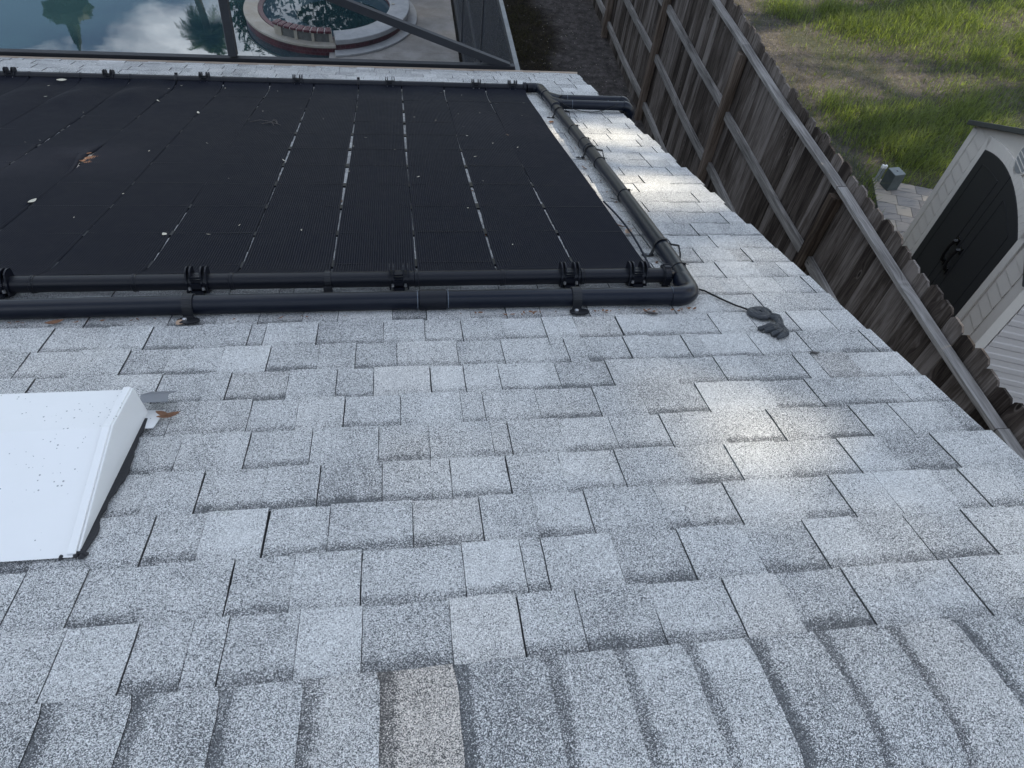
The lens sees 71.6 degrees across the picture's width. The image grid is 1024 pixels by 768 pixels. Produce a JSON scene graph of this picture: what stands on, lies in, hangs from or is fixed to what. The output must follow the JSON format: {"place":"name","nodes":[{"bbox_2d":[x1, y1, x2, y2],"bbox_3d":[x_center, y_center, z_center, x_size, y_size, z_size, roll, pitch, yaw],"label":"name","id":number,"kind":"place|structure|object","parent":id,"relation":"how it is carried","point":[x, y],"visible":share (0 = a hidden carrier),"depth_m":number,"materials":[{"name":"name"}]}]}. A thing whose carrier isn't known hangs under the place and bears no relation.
{"place":"outdoors","nodes":[
{"label":"outdoors","id":0,"kind":"place"},
{"bbox_2d":[0,0,328,57],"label":"pool water","id":1,"kind":"structure","parent":0,"point":[172,26],"depth_m":10.64,"materials":[{"name":"blue liquid"}]},
{"bbox_2d":[451,0,1023,200],"bbox_3d":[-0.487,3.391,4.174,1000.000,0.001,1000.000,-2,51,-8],"label":"ground","id":2,"kind":"structure","parent":0,"point":[588,48],"depth_m":11.89,"materials":[{"name":"green plant"}]},
{"bbox_2d":[0,0,519,69],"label":"pool cage","id":3,"kind":"object","parent":2,"relation":"on","point":[485,36],"visible":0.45,"depth_m":5.90,"materials":[{"name":"metal"}]},
{"bbox_2d":[329,0,459,61],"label":"pool deck","id":4,"kind":"structure","parent":2,"relation":"on","point":[436,19],"depth_m":11.05,"materials":[{"name":"concrete"}]},
{"bbox_2d":[243,0,416,56],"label":"spa","id":5,"kind":"object","parent":4,"relation":"on","point":[319,27],"visible":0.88,"depth_m":10.90,"materials":[{"name":"white tile"}]},
{"bbox_2d":[0,56,1023,767],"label":"house","id":6,"kind":"structure","parent":2,"relation":"on","point":[710,532],"depth_m":1.50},
{"bbox_2d":[0,76,28,95],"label":"solar mat","id":7,"kind":"object","parent":6,"relation":"on","point":[8,84],"visible":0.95,"depth_m":4.69,"materials":[{"name":"rubber"}]},
{"bbox_2d":[0,77,80,128],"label":"solar mat","id":8,"kind":"object","parent":6,"relation":"on","point":[30,94],"visible":0.98,"depth_m":4.39,"materials":[{"name":"rubber"}]},
{"bbox_2d":[44,319,63,323],"bbox_3d":[-1.371,-0.187,2.129,0.050,0.010,0.016,-20,56,-21],"label":"fallen leaf","id":9,"kind":"object","parent":6,"relation":"on","point":[54,321],"visible":1,"depth_m":2.13,"materials":[{"name":"brown plant"}]},
{"bbox_2d":[0,78,128,170],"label":"solar mat","id":10,"kind":"object","parent":6,"relation":"on","point":[23,135],"visible":1,"depth_m":4.04,"materials":[{"name":"rubber"}]},
{"bbox_2d":[0,78,175,230],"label":"solar mat","id":11,"kind":"object","parent":6,"relation":"on","point":[40,171],"visible":0.99,"depth_m":3.57,"materials":[{"name":"rubber"}]},
{"bbox_2d":[0,387,176,561],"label":"roof vent","id":12,"kind":"object","parent":6,"relation":"on","point":[66,459],"visible":1,"depth_m":1.51,"materials":[{"name":"white metal"}]},
{"bbox_2d":[0,81,222,275],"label":"solar mat","id":13,"kind":"object","parent":6,"relation":"on","point":[46,232],"visible":0.98,"depth_m":3.12,"materials":[{"name":"rubber"}]},
{"bbox_2d":[80,152,97,162],"bbox_3d":[-2.065,-1.132,3.509,0.088,0.095,0.279,-2,51,-8],"label":"fallen leaf","id":14,"kind":"object","parent":13,"relation":"on","point":[88,158],"visible":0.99,"depth_m":3.45,"materials":[{"name":"brown plant"}]},
{"bbox_2d":[38,82,269,275],"bbox_3d":[-1.624,-1.230,3.654,0.321,1.002,3.062,-2,51,-8],"label":"solar mat","id":15,"kind":"object","parent":6,"relation":"on","point":[123,235],"visible":0.99,"depth_m":3.07,"materials":[{"name":"rubber"}]},
{"bbox_2d":[156,411,167,414],"bbox_3d":[-0.866,0.072,1.756,0.034,0.006,0.013,15,51,6],"label":"fallen leaf","id":16,"kind":"object","parent":6,"relation":"on","point":[161,412],"visible":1,"depth_m":1.76,"materials":[{"name":"brown plant"}]},
{"bbox_2d":[156,411,180,417],"bbox_3d":[-0.848,0.076,1.756,0.055,0.010,0.015,-18,55,-20],"label":"fallen leaf","id":17,"kind":"object","parent":6,"relation":"on","point":[169,414],"visible":1,"depth_m":1.76,"materials":[{"name":"brown plant"}]},
{"bbox_2d":[141,83,312,273],"bbox_3d":[-1.318,-1.241,3.699,0.320,1.001,3.062,-2,51,-8],"label":"solar mat","id":18,"kind":"object","parent":6,"relation":"on","point":[234,193],"visible":0.97,"depth_m":3.13,"materials":[{"name":"rubber"}]},
{"bbox_2d":[250,119,280,124],"bbox_3d":[-1.439,-1.521,4.159,0.153,0.049,0.127,-20,56,-21],"label":"twig","id":19,"kind":"object","parent":18,"relation":"on","point":[268,121],"visible":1,"depth_m":4.17,"materials":[{"name":"brown wood"}]},
{"bbox_2d":[0,67,523,90],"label":"header pipe","id":20,"kind":"object","parent":6,"relation":"on","point":[14,72],"visible":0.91,"depth_m":4.99,"materials":[{"name":"plastic"}]},
{"bbox_2d":[523,82,633,120],"bbox_3d":[0.394,-1.426,5.856,0.724,2.253,0.668,-2,51,-8],"label":"supply pipe","id":21,"kind":"object","parent":20,"relation":"attached to","point":[623,105],"visible":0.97,"depth_m":4.90,"materials":[{"name":"black paint"}]},
{"bbox_2d":[237,84,357,272],"bbox_3d":[-1.012,-1.251,3.744,0.333,1.000,3.062,-2,51,-8],"label":"solar mat","id":22,"kind":"object","parent":6,"relation":"on","point":[306,197],"visible":0.98,"depth_m":3.16,"materials":[{"name":"rubber"}]},
{"bbox_2d":[0,261,674,298],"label":"header pipe","id":23,"kind":"object","parent":6,"relation":"on","point":[204,280],"visible":1,"depth_m":2.38,"materials":[{"name":"plastic"}]},
{"bbox_2d":[0,104,698,323],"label":"return pipe","id":24,"kind":"object","parent":6,"relation":"on","point":[683,290],"visible":0.98,"depth_m":2.30,"materials":[{"name":"black paint"}]},
{"bbox_2d":[7,116,695,323],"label":"leaf litter","id":25,"kind":"object","parent":6,"relation":"on","point":[533,312],"visible":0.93,"depth_m":2.35,"materials":[{"name":"brown plant"}]},
{"bbox_2d":[332,85,416,271],"bbox_3d":[-0.711,-1.262,3.789,0.322,0.998,3.062,-2,51,-8],"label":"solar mat","id":26,"kind":"object","parent":6,"relation":"on","point":[376,232],"visible":0.98,"depth_m":3.22,"materials":[{"name":"rubber"}]},
{"bbox_2d":[402,86,495,270],"bbox_3d":[-0.416,-1.273,3.832,0.308,0.998,3.063,-2,51,-8],"label":"solar mat","id":27,"kind":"object","parent":6,"relation":"on","point":[450,232],"visible":0.98,"depth_m":3.28,"materials":[{"name":"rubber"}]},
{"bbox_2d":[444,87,572,269],"bbox_3d":[-0.117,-1.284,3.874,0.311,1.002,3.061,-2,51,-8],"label":"solar mat","id":28,"kind":"object","parent":6,"relation":"on","point":[512,208],"visible":0.98,"depth_m":3.34,"materials":[{"name":"rubber"}]},
{"bbox_2d":[486,88,651,268],"bbox_3d":[0.179,-1.295,3.918,0.309,1.002,3.062,-2,51,-8],"label":"solar mat","id":29,"kind":"object","parent":6,"relation":"on","point":[591,234],"visible":0.96,"depth_m":3.38,"materials":[{"name":"rubber"}]},
{"bbox_2d":[699,289,788,339],"bbox_3d":[0.780,-0.279,2.450,0.132,0.141,0.446,-23,57,-23],"label":"sensor cable","id":30,"kind":"object","parent":6,"relation":"on","point":[779,329],"visible":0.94,"depth_m":2.37,"materials":[{"name":"rubber"}]},
{"bbox_2d":[455,0,615,94],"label":"yard weeds","id":31,"kind":"object","parent":2,"relation":"on","point":[521,38],"visible":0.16,"depth_m":11.64,"materials":[{"name":"green plant"}]},
{"bbox_2d":[591,0,1023,459],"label":"fence","id":32,"kind":"object","parent":2,"relation":"on","point":[722,112],"visible":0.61,"depth_m":6.56,"materials":[{"name":"brown wood"}]},
{"bbox_2d":[871,180,921,210],"bbox_3d":[5.476,-1.695,8.970,1.600,0.048,2.600,13,51,4],"label":"paver bedding","id":33,"kind":"object","parent":2,"relation":"on","point":[876,206],"visible":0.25,"depth_m":9.53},
{"bbox_2d":[872,178,932,235],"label":"paver patio","id":34,"kind":"structure","parent":33,"relation":"on","point":[904,198],"depth_m":9.49,"materials":[{"name":"grey stone"}]},
{"bbox_2d":[874,164,884,179],"bbox_3d":[5.003,-2.873,9.683,0.040,0.270,0.040,-2,51,-8],"label":"pvc pipe","id":35,"kind":"object","parent":34,"relation":"on","point":[880,170],"visible":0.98,"depth_m":9.65,"materials":[{"name":"white plastic"}]},
{"bbox_2d":[877,165,887,180],"bbox_3d":[5.044,-2.868,9.683,0.040,0.270,0.040,-2,51,-8],"label":"pvc pipe","id":36,"kind":"object","parent":34,"relation":"on","point":[883,171],"visible":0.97,"depth_m":9.65,"materials":[{"name":"white plastic"}]},
{"bbox_2d":[880,167,905,190],"bbox_3d":[5.145,-2.771,9.601,0.172,0.251,0.172,-9,53,-13],"label":"utility box","id":37,"kind":"object","parent":34,"relation":"on","point":[892,178],"depth_m":9.55,"materials":[{"name":"concrete"}]},
{"bbox_2d":[902,120,1023,403],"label":"shed","id":38,"kind":"structure","parent":34,"relation":"on","point":[963,237],"depth_m":6.72,"materials":[{"name":"beige plastic"}]},
{"bbox_2d":[911,150,1010,285],"bbox_3d":[4.524,-1.565,7.445,0.084,1.900,0.722,13,51,4],"label":"door","id":39,"kind":"structure","parent":38,"relation":"in","point":[989,175],"depth_m":7.20,"materials":[{"name":"grey plastic"}]},
{"bbox_2d":[931,178,1017,316],"bbox_3d":[4.358,-1.023,6.986,0.084,1.900,0.722,13,51,4],"label":"door","id":40,"kind":"structure","parent":38,"relation":"in","point":[966,268],"depth_m":6.67,"materials":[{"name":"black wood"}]},
{"bbox_2d":[507,0,1023,175],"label":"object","id":41,"kind":"object","parent":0,"point":[790,53],"visible":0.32,"depth_m":12.13,"materials":[{"name":"green plant"}]},
{"bbox_2d":[745,0,1023,212],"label":"grass","id":42,"kind":"structure","parent":0,"point":[925,11],"depth_m":12.14,"materials":[{"name":"green plant"}]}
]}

